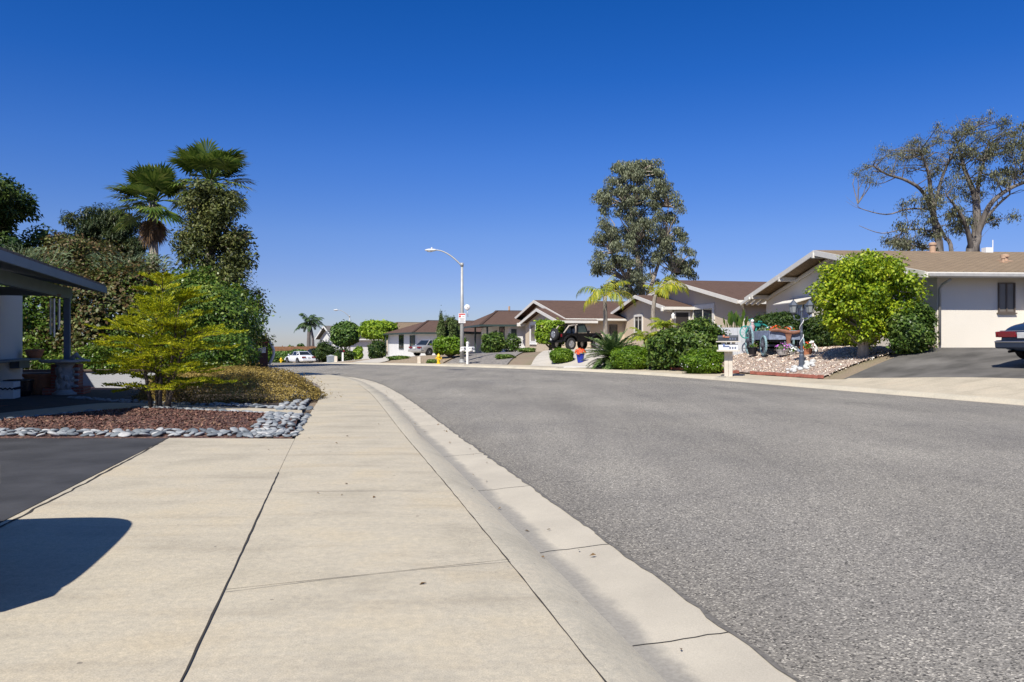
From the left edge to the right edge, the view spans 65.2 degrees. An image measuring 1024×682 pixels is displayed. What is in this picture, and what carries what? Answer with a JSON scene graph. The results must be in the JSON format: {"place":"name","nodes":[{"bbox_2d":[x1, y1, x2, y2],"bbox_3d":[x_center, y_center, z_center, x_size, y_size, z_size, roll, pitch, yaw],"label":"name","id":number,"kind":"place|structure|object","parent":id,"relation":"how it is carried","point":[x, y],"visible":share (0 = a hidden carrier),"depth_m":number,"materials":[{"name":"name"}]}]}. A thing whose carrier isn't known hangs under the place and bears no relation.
{"place":"outdoors","nodes":[
{"label":"outdoors","id":0,"kind":"place"},
{"bbox_2d":[4,388,135,405],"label":"brick patio","id":1,"kind":"structure","parent":0,"point":[100,389],"depth_m":20.72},
{"bbox_2d":[0,247,106,394],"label":"grey house","id":2,"kind":"structure","parent":1,"relation":"on","point":[21,275],"depth_m":18.49,"materials":[{"name":"paint"}]},
{"bbox_2d":[24,349,43,357],"bbox_3d":[-12.000,0.312,20.100,0.430,0.225,0.430,0,0,0],"label":"flower pot","id":3,"kind":"object","parent":2,"relation":"on","point":[34,353],"visible":0.98,"depth_m":19.95,"materials":[{"name":"ceramic"}]},
{"bbox_2d":[49,294,60,336],"bbox_3d":[-10.050,-0.610,17.600,0.240,1.040,0.240,0,0,0],"label":"wind chime","id":4,"kind":"object","parent":2,"relation":"hanging from","point":[52,315],"visible":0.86,"depth_m":17.54,"materials":[{"name":"grey metal"}]},
{"bbox_2d":[39,352,90,394],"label":"stone pillar","id":5,"kind":"structure","parent":1,"relation":"on","point":[65,380],"depth_m":18.20,"materials":[{"name":"stone"}]},
{"bbox_2d":[0,438,165,521],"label":"driveway","id":6,"kind":"structure","parent":0,"point":[34,471],"depth_m":8.27,"materials":[{"name":"asphalt"}]},
{"bbox_2d":[0,438,293,681],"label":"driveway apron","id":7,"kind":"object","parent":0,"point":[122,572],"visible":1,"depth_m":4.54,"materials":[{"name":"concrete"}]},
{"bbox_2d":[0,437,168,526],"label":"driveway joint","id":8,"kind":"object","parent":7,"relation":"on","point":[32,509],"visible":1,"depth_m":6.79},
{"bbox_2d":[0,403,301,419],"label":"garden path","id":9,"kind":"structure","parent":0,"point":[74,408],"depth_m":14.64,"materials":[{"name":"concrete"}]},
{"bbox_2d":[230,379,319,388],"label":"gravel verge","id":10,"kind":"structure","parent":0,"point":[317,385],"depth_m":22.90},
{"bbox_2d":[251,336,274,368],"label":"brick pillar","id":11,"kind":"structure","parent":10,"relation":"on","point":[263,361],"depth_m":28.46,"materials":[{"name":"brown brick"}]},
{"bbox_2d":[30,366,604,681],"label":"sidewalk","id":12,"kind":"structure","parent":0,"point":[491,620],"depth_m":4.06,"materials":[{"name":"concrete"}]},
{"bbox_2d":[180,472,278,681],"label":"sidewalk joint","id":13,"kind":"object","parent":12,"relation":"on","point":[200,639],"visible":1,"depth_m":3.79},
{"bbox_2d":[364,388,606,681],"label":"kerb joint","id":14,"kind":"object","parent":12,"relation":"on","point":[512,565],"visible":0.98,"depth_m":4.23,"materials":[{"name":"concrete"}]},
{"bbox_2d":[350,355,424,362],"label":"concrete drive","id":15,"kind":"structure","parent":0,"point":[378,360],"depth_m":55.52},
{"bbox_2d":[408,340,437,355],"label":"parked car","id":16,"kind":"object","parent":15,"relation":"on","point":[422,346],"visible":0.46,"depth_m":70.56,"materials":[{"name":"silver metal"}]},
{"bbox_2d":[0,348,902,681],"bbox_3d":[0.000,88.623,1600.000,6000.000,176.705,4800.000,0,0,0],"label":"ground","id":17,"kind":"structure","parent":0,"point":[526,358],"depth_m":26.08,"materials":[{"name":"concrete"}]},
{"bbox_2d":[0,173,61,253],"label":"broadleaf tree","id":18,"kind":"object","parent":17,"relation":"on","point":[16,202],"visible":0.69,"depth_m":31.22,"materials":[{"name":"green plant"}]},
{"bbox_2d":[0,240,73,305],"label":"bamboo","id":19,"kind":"object","parent":17,"relation":"on","point":[44,258],"visible":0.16,"depth_m":26.87,"materials":[{"name":"plant"}]},
{"bbox_2d":[0,257,107,369],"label":"vine hedge","id":20,"kind":"object","parent":17,"relation":"on","point":[26,302],"visible":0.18,"depth_m":24.68,"materials":[{"name":"green plant"}]},
{"bbox_2d":[12,229,125,278],"bbox_3d":[-15.619,-1.332,28.502,4.028,5.274,2.766,0,0,0],"label":"leafy shrub","id":21,"kind":"object","parent":17,"relation":"on","point":[76,244],"visible":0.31,"depth_m":27.84,"materials":[{"name":"green plant"}]},
{"bbox_2d":[22,225,175,368],"bbox_3d":[-12.898,-1.205,25.872,6.669,5.028,4.037,0,0,-21],"label":"vine hedge","id":22,"kind":"object","parent":17,"relation":"on","point":[115,286],"visible":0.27,"depth_m":24.96,"materials":[{"name":"green plant"}]},
{"bbox_2d":[57,201,148,299],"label":"pine tree","id":23,"kind":"object","parent":17,"relation":"on","point":[96,223],"visible":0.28,"depth_m":44.17,"materials":[{"name":"green plant"}]},
{"bbox_2d":[22,369,197,387],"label":"garden wall","id":24,"kind":"structure","parent":17,"relation":"on","point":[93,380],"depth_m":21.63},
{"bbox_2d":[86,250,174,308],"bbox_3d":[-13.017,-0.942,27.417,3.212,4.387,2.488,0,0,0],"label":"bamboo","id":25,"kind":"object","parent":17,"relation":"on","point":[149,256],"visible":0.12,"depth_m":27.18,"materials":[{"name":"plant"}]},
{"bbox_2d":[24,335,258,369],"bbox_3d":[-10.930,0.572,23.291,7.213,1.510,1.486,0,0,0],"label":"leafy shrub","id":26,"kind":"object","parent":17,"relation":"on","point":[93,353],"visible":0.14,"depth_m":23.03,"materials":[{"name":"green plant"}]},
{"bbox_2d":[104,161,190,284],"bbox_3d":[-15.776,-3.335,34.922,3.921,9.177,3.664,0,0,0],"label":"fan palm","id":27,"kind":"object","parent":17,"relation":"on","point":[148,181],"visible":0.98,"depth_m":34.62,"materials":[{"name":"plant"}]},
{"bbox_2d":[0,407,296,437],"bbox_3d":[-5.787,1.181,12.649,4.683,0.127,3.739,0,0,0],"label":"bark mulch","id":28,"kind":"object","parent":17,"relation":"on","point":[98,413],"visible":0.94,"depth_m":11.96,"materials":[{"name":"wood"}]},
{"bbox_2d":[79,271,248,407],"bbox_3d":[-6.275,0.001,14.622,2.823,2.536,2.656,0,0,0],"label":"feathery conifer","id":29,"kind":"object","parent":28,"relation":"on","point":[162,381],"visible":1,"depth_m":14.35,"materials":[{"name":"green plant"}]},
{"bbox_2d":[96,275,213,361],"bbox_3d":[-10.998,-0.367,25.203,4.370,3.362,3.227,0,0,0],"label":"leafy shrub","id":30,"kind":"object","parent":17,"relation":"on","point":[124,332],"visible":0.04,"depth_m":24.67,"materials":[{"name":"green plant"}]},
{"bbox_2d":[0,386,316,412],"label":"planting bed","id":31,"kind":"object","parent":17,"relation":"on","point":[33,402],"visible":0.34,"depth_m":16.58,"materials":[{"name":"soil"}]},
{"bbox_2d":[0,381,21,398],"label":"square planter","id":32,"kind":"object","parent":31,"relation":"on","point":[9,389],"visible":1,"depth_m":16.92,"materials":[{"name":"white paint"}]},
{"bbox_2d":[3,379,33,396],"bbox_3d":[-10.950,1.040,17.750,0.600,0.380,0.600,0,0,0],"label":"flower pot","id":33,"kind":"object","parent":31,"relation":"on","point":[26,389],"visible":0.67,"depth_m":17.64,"materials":[{"name":"black ceramic"}]},
{"bbox_2d":[22,373,50,393],"bbox_3d":[-10.950,0.990,18.600,0.760,0.480,0.760,0,0,0],"label":"flower pot","id":34,"kind":"object","parent":31,"relation":"on","point":[41,381],"visible":0.59,"depth_m":18.33,"materials":[{"name":"ceramic"}]},
{"bbox_2d":[0,391,311,437],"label":"pebble heap","id":35,"kind":"object","parent":31,"relation":"on","point":[284,422],"visible":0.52,"depth_m":13.59,"materials":[{"name":"stone"}]},
{"bbox_2d":[119,361,341,403],"bbox_3d":[-6.045,0.842,17.300,4.353,0.824,3.882,0,0,23],"label":"ground cover mound","id":36,"kind":"object","parent":31,"relation":"on","point":[263,374],"visible":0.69,"depth_m":16.44,"materials":[{"name":"plant"}]},
{"bbox_2d":[133,253,274,368],"bbox_3d":[-9.005,-0.647,23.636,3.850,3.916,3.531,0,0,0],"label":"leafy shrub","id":37,"kind":"object","parent":17,"relation":"on","point":[227,302],"visible":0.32,"depth_m":23.04,"materials":[{"name":"green plant"}]},
{"bbox_2d":[158,138,258,253],"bbox_3d":[-13.656,-3.906,35.948,4.670,10.317,4.449,0,0,0],"label":"fan palm","id":38,"kind":"object","parent":17,"relation":"on","point":[215,163],"visible":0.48,"depth_m":35.43,"materials":[{"name":"plant"}]},
{"bbox_2d":[162,173,276,349],"bbox_3d":[-9.712,-2.059,26.496,3.652,6.858,3.169,0,0,0],"label":"twiggy tree","id":39,"kind":"object","parent":17,"relation":"on","point":[211,222],"visible":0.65,"depth_m":26.07,"materials":[{"name":"green plant"}]},
{"bbox_2d":[178,323,266,387],"bbox_3d":[-7.781,0.408,21.290,2.456,1.806,2.297,0,0,-39],"label":"leafy shrub","id":40,"kind":"object","parent":17,"relation":"on","point":[237,358],"visible":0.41,"depth_m":20.88,"materials":[{"name":"green plant"}]},
{"bbox_2d":[272,351,292,362],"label":"hedge","id":41,"kind":"object","parent":17,"relation":"on","point":[279,355],"visible":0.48,"depth_m":91.11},
{"bbox_2d":[274,346,316,350],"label":"board fence","id":42,"kind":"object","parent":17,"relation":"on","point":[290,348],"visible":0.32,"depth_m":108.60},
{"bbox_2d":[294,313,326,345],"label":"queen palm","id":43,"kind":"object","parent":17,"relation":"on","point":[311,324],"visible":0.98,"depth_m":111.78,"materials":[{"name":"plant"}]},
{"bbox_2d":[310,340,337,361],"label":"round shrub","id":44,"kind":"object","parent":17,"relation":"on","point":[321,351],"visible":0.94,"depth_m":89.28,"materials":[{"name":"green plant"}]},
{"bbox_2d":[332,348,356,360],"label":"round shrub","id":45,"kind":"object","parent":17,"relation":"on","point":[349,355],"visible":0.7,"depth_m":82.39,"materials":[{"name":"green plant"}]},
{"bbox_2d":[329,319,360,349],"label":"clipped tree","id":46,"kind":"object","parent":17,"relation":"on","point":[344,334],"visible":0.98,"depth_m":98.86,"materials":[{"name":"green plant"}]},
{"bbox_2d":[315,326,387,358],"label":"gabled house","id":47,"kind":"structure","parent":17,"relation":"on","point":[323,333],"depth_m":114.18,"materials":[{"name":"white paint"}]},
{"bbox_2d":[353,345,363,359],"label":"round shrub","id":48,"kind":"object","parent":17,"relation":"on","point":[358,350],"visible":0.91,"depth_m":85.67,"materials":[{"name":"green plant"}]},
{"bbox_2d":[367,339,386,358],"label":"round shrub","id":49,"kind":"object","parent":17,"relation":"on","point":[376,348],"visible":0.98,"depth_m":79.48,"materials":[{"name":"green plant"}]},
{"bbox_2d":[357,319,399,341],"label":"clipped tree","id":50,"kind":"object","parent":17,"relation":"on","point":[373,330],"visible":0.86,"depth_m":94.43,"materials":[{"name":"green plant"}]},
{"bbox_2d":[382,353,474,363],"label":"gravel bed","id":51,"kind":"object","parent":17,"relation":"on","point":[425,358],"visible":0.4,"depth_m":51.37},
{"bbox_2d":[436,310,446,354],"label":"cypress","id":52,"kind":"object","parent":51,"relation":"on","point":[441,329],"visible":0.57,"depth_m":58.82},
{"bbox_2d":[430,335,468,358],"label":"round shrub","id":53,"kind":"object","parent":51,"relation":"on","point":[445,345],"visible":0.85,"depth_m":49.30,"materials":[{"name":"green plant"}]},
{"bbox_2d":[444,315,459,336],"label":"cypress","id":54,"kind":"object","parent":51,"relation":"on","point":[451,323],"visible":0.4,"depth_m":59.46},
{"bbox_2d":[383,320,480,356],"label":"hipped house","id":55,"kind":"structure","parent":17,"relation":"on","point":[401,341],"depth_m":84.19,"materials":[{"name":"white paint"}]},
{"bbox_2d":[425,247,465,362],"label":"street lamp","id":56,"kind":"object","parent":17,"relation":"on","point":[462,317],"visible":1,"depth_m":45.92,"materials":[{"name":"metal"}]},
{"bbox_2d":[479,331,506,352],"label":"hedge shrub","id":57,"kind":"object","parent":17,"relation":"on","point":[493,342],"visible":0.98,"depth_m":55.49,"materials":[{"name":"green plant"}]},
{"bbox_2d":[464,304,524,352],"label":"hipped house","id":58,"kind":"structure","parent":17,"relation":"on","point":[504,322],"depth_m":69.91,"materials":[{"name":"white paint"}]},
{"bbox_2d":[504,331,522,351],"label":"hedge shrub","id":59,"kind":"object","parent":17,"relation":"on","point":[510,340],"visible":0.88,"depth_m":56.73,"materials":[{"name":"green plant"}]},
{"bbox_2d":[533,318,564,349],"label":"clipped tree","id":60,"kind":"object","parent":17,"relation":"on","point":[544,327],"visible":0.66,"depth_m":53.26,"materials":[{"name":"green plant"}]},
{"bbox_2d":[548,346,574,362],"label":"round shrub","id":61,"kind":"object","parent":17,"relation":"on","point":[560,355],"visible":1,"depth_m":40.17,"materials":[{"name":"green plant"}]},
{"bbox_2d":[515,300,626,348],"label":"gabled house","id":62,"kind":"structure","parent":17,"relation":"on","point":[564,309],"depth_m":60.80,"materials":[{"name":"beige paint"}]},
{"bbox_2d":[517,308,597,351],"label":"house","id":63,"kind":"structure","parent":62,"relation":"attached to","point":[528,322],"depth_m":61.93,"materials":[{"name":"beige paint"}]},
{"bbox_2d":[529,322,536,344],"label":"window","id":64,"kind":"structure","parent":63,"relation":"in","point":[532,325],"depth_m":64.22,"materials":[{"name":"glass"}]},
{"bbox_2d":[576,275,635,341],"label":"feather palm","id":65,"kind":"object","parent":17,"relation":"on","point":[600,293],"visible":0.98,"depth_m":42.90,"materials":[{"name":"plant"}]},
{"bbox_2d":[581,328,640,369],"bbox_3d":[4.621,0.750,36.464,3.068,2.680,3.049,0,0,0],"label":"sago palm","id":66,"kind":"object","parent":17,"relation":"on","point":[608,345],"visible":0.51,"depth_m":36.08,"materials":[{"name":"green plant"}]},
{"bbox_2d":[609,344,650,369],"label":"round shrub","id":67,"kind":"object","parent":17,"relation":"on","point":[628,357],"visible":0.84,"depth_m":34.65,"materials":[{"name":"green plant"}]},
{"bbox_2d":[627,327,656,346],"bbox_3d":[6.434,-0.012,38.548,1.880,1.325,1.903,0,0,0],"label":"dwarf palm","id":68,"kind":"object","parent":17,"relation":"on","point":[639,337],"visible":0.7,"depth_m":38.37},
{"bbox_2d":[588,158,699,298],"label":"eucalyptus","id":69,"kind":"object","parent":17,"relation":"on","point":[630,204],"visible":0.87,"depth_m":83.88,"materials":[{"name":"green plant"}]},
{"bbox_2d":[610,295,693,347],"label":"gabled house","id":70,"kind":"structure","parent":17,"relation":"on","point":[638,315],"depth_m":54.14,"materials":[{"name":"beige paint"}]},
{"bbox_2d":[634,314,642,332],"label":"window","id":71,"kind":"structure","parent":70,"relation":"in","point":[638,319],"depth_m":55.88,"materials":[{"name":"white glass"}]},
{"bbox_2d":[674,310,689,328],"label":"window","id":72,"kind":"structure","parent":70,"relation":"in","point":[679,317],"depth_m":50.05,"materials":[{"name":"glass"}]},
{"bbox_2d":[642,326,677,369],"bbox_3d":[6.634,0.323,34.146,2.252,1.930,2.376,0,0,0],"label":"hibiscus","id":73,"kind":"object","parent":17,"relation":"on","point":[655,346],"visible":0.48,"depth_m":33.71,"materials":[{"name":"green plant"}]},
{"bbox_2d":[647,317,681,329],"bbox_3d":[7.415,-0.374,39.500,1.577,1.618,1.504,0,0,-42],"label":"dwarf palm","id":74,"kind":"object","parent":17,"relation":"on","point":[658,324],"visible":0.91,"depth_m":39.33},
{"bbox_2d":[643,276,688,331],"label":"feather palm","id":75,"kind":"object","parent":17,"relation":"on","point":[665,287],"visible":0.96,"depth_m":41.90,"materials":[{"name":"plant"}]},
{"bbox_2d":[658,314,731,367],"bbox_3d":[7.494,0.035,33.007,2.948,2.280,2.917,0,0,0],"label":"hibiscus","id":76,"kind":"object","parent":17,"relation":"on","point":[698,334],"visible":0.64,"depth_m":32.37,"materials":[{"name":"green plant"}]},
{"bbox_2d":[676,347,723,373],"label":"flowering ground cover","id":77,"kind":"object","parent":17,"relation":"on","point":[694,361],"visible":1,"depth_m":30.24,"materials":[{"name":"green plant"}]},
{"bbox_2d":[648,280,765,345],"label":"gabled house","id":78,"kind":"structure","parent":17,"relation":"on","point":[717,301],"depth_m":47.95,"materials":[{"name":"beige paint"}]},
{"bbox_2d":[691,303,714,324],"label":"window","id":79,"kind":"structure","parent":78,"relation":"in","point":[701,310],"depth_m":48.52,"materials":[{"name":"white glass"}]},
{"bbox_2d":[718,325,751,355],"bbox_3d":[9.370,0.009,33.620,1.530,1.350,0.090,0,0,-12],"label":"fence panel","id":80,"kind":"object","parent":17,"relation":"on","point":[741,344],"visible":0.31,"depth_m":33.63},
{"bbox_2d":[723,310,747,327],"bbox_3d":[9.658,-0.441,34.427,1.110,1.910,0.695,0,0,-39],"label":"bird of paradise","id":81,"kind":"object","parent":17,"relation":"on","point":[736,318],"visible":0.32,"depth_m":34.37,"materials":[{"name":"green plant"}]},
{"bbox_2d":[748,309,803,348],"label":"hedge","id":82,"kind":"object","parent":17,"relation":"on","point":[783,319],"visible":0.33,"depth_m":33.95,"materials":[{"name":"green plant"}]},
{"bbox_2d":[750,371,823,378],"bbox_3d":[9.358,1.156,27.432,0.136,0.137,3.736,0,0,-20],"label":"brick edging","id":83,"kind":"object","parent":17,"relation":"on","point":[789,375],"visible":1,"depth_m":27.21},
{"bbox_2d":[797,313,852,346],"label":"hedge","id":84,"kind":"object","parent":17,"relation":"on","point":[815,332],"visible":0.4,"depth_m":31.93,"materials":[{"name":"green plant"}]},
{"bbox_2d":[722,345,934,375],"bbox_3d":[11.033,0.685,30.085,4.995,0.969,7.829,0,0,-21],"label":"gravel bed","id":85,"kind":"object","parent":17,"relation":"on","point":[828,365],"visible":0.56,"depth_m":28.73,"materials":[{"name":"gravel"}]},
{"bbox_2d":[745,326,804,354],"bbox_3d":[10.600,-0.029,31.836,1.840,1.190,3.716,0,0,2],"label":"old wagon","id":86,"kind":"object","parent":85,"relation":"on","point":[789,337],"visible":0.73,"depth_m":31.28,"materials":[{"name":"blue wood"}]},
{"bbox_2d":[774,342,790,354],"bbox_3d":[10.312,0.286,30.460,0.605,0.490,0.630,0,0,0],"label":"flower pot","id":87,"kind":"object","parent":85,"relation":"on","point":[781,351],"visible":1,"depth_m":30.32,"materials":[{"name":"ceramic"}]},
{"bbox_2d":[789,299,814,366],"bbox_3d":[10.027,-0.258,27.700,0.880,2.400,0.294,0,0,10],"label":"post lantern","id":88,"kind":"object","parent":85,"relation":"on","point":[809,306],"visible":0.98,"depth_m":27.66,"materials":[{"name":"grey metal"}]},
{"bbox_2d":[803,248,933,356],"bbox_3d":[11.970,-1.234,26.951,3.836,3.832,3.597,0,0,0],"label":"ficus tree","id":89,"kind":"object","parent":85,"relation":"on","point":[854,300],"visible":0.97,"depth_m":26.23,"materials":[{"name":"green plant"}]},
{"bbox_2d":[740,240,1023,347],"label":"gabled house","id":90,"kind":"structure","parent":17,"relation":"on","point":[976,300],"depth_m":27.19,"materials":[{"name":"beige paint"}]},
{"bbox_2d":[997,283,1016,313],"bbox_3d":[16.794,-1.449,27.161,0.680,1.060,0.120,0,0,-5],"label":"window","id":91,"kind":"structure","parent":90,"relation":"in","point":[1006,291],"depth_m":27.16,"materials":[{"name":"grey glass"}]},
{"bbox_2d":[883,297,939,354],"bbox_3d":[12.929,-0.472,25.996,1.720,1.943,1.842,0,0,29],"label":"oleander shrub","id":92,"kind":"object","parent":17,"relation":"on","point":[911,332],"visible":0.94,"depth_m":25.60,"materials":[{"name":"green plant"}]},
{"bbox_2d":[849,108,1023,251],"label":"eucalyptus","id":93,"kind":"object","parent":17,"relation":"on","point":[977,220],"visible":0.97,"depth_m":57.73,"materials":[{"name":"green plant"}]},
{"bbox_2d":[447,352,521,364],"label":"concrete drive","id":94,"kind":"structure","parent":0,"point":[482,358],"depth_m":46.75,"materials":[{"name":"concrete"}]},
{"bbox_2d":[0,0,1023,346],"label":"sky","id":95,"kind":"structure","parent":0,"point":[376,135],"materials":[{"name":"blue"}]},
{"bbox_2d":[530,349,603,367],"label":"concrete drive","id":96,"kind":"structure","parent":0,"point":[542,358],"depth_m":40.82,"materials":[{"name":"concrete"}]},
{"bbox_2d":[548,324,601,349],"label":"off roader","id":97,"kind":"object","parent":96,"relation":"on","point":[571,335],"visible":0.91,"depth_m":52.36,"materials":[{"name":"black paint"}]},
{"bbox_2d":[268,363,1023,681],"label":"road","id":98,"kind":"structure","parent":0,"point":[802,534],"depth_m":6.69,"materials":[{"name":"asphalt"}]},
{"bbox_2d":[338,375,801,681],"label":"road edge","id":99,"kind":"object","parent":98,"relation":"on","point":[716,621],"visible":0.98,"depth_m":4.43,"materials":[{"name":"concrete"}]},
{"bbox_2d":[344,376,796,681],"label":"gutter","id":100,"kind":"object","parent":98,"relation":"on","point":[631,602],"visible":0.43,"depth_m":4.42,"materials":[{"name":"concrete"}]},
{"bbox_2d":[298,372,665,681],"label":"kerb","id":101,"kind":"structure","parent":100,"relation":"on","point":[609,651],"depth_m":4.25,"materials":[{"name":"concrete"}]},
{"bbox_2d":[605,372,1023,405],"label":"gutter","id":102,"kind":"object","parent":98,"relation":"on","point":[856,391],"visible":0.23,"depth_m":20.76,"materials":[{"name":"concrete"}]},
{"bbox_2d":[327,363,1023,404],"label":"kerb","id":103,"kind":"structure","parent":102,"relation":"on","point":[947,396],"depth_m":24.26,"materials":[{"name":"concrete"}]},
{"bbox_2d":[403,363,1023,399],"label":"sidewalk","id":104,"kind":"structure","parent":0,"point":[1013,391],"depth_m":20.99,"materials":[{"name":"concrete"}]},
{"bbox_2d":[284,351,315,362],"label":"parked car","id":105,"kind":"object","parent":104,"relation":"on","point":[300,356],"visible":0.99,"depth_m":83.87,"materials":[{"name":"white paint"}]},
{"bbox_2d":[460,341,474,363],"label":"letterbox post","id":106,"kind":"object","parent":104,"relation":"on","point":[467,348],"visible":0.96,"depth_m":44.56,"materials":[{"name":"white paint"}]},
{"bbox_2d":[716,335,740,375],"bbox_3d":[7.658,0.519,28.309,0.825,1.463,0.844,0,0,16],"label":"letterbox post","id":107,"kind":"object","parent":104,"relation":"on","point":[728,346],"visible":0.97,"depth_m":28.02,"materials":[{"name":"white paint"}]},
{"bbox_2d":[839,377,1023,383],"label":"concrete drive","id":108,"kind":"structure","parent":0,"point":[958,380],"depth_m":20.97,"materials":[{"name":"concrete"}]},
{"bbox_2d":[844,348,1023,378],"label":"worn driveway","id":109,"kind":"structure","parent":0,"point":[974,362],"depth_m":23.58,"materials":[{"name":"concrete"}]},
{"bbox_2d":[994,322,1023,358],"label":"parked car","id":110,"kind":"object","parent":109,"relation":"on","point":[1012,340],"visible":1,"depth_m":20.91,"materials":[{"name":"blue paint"}]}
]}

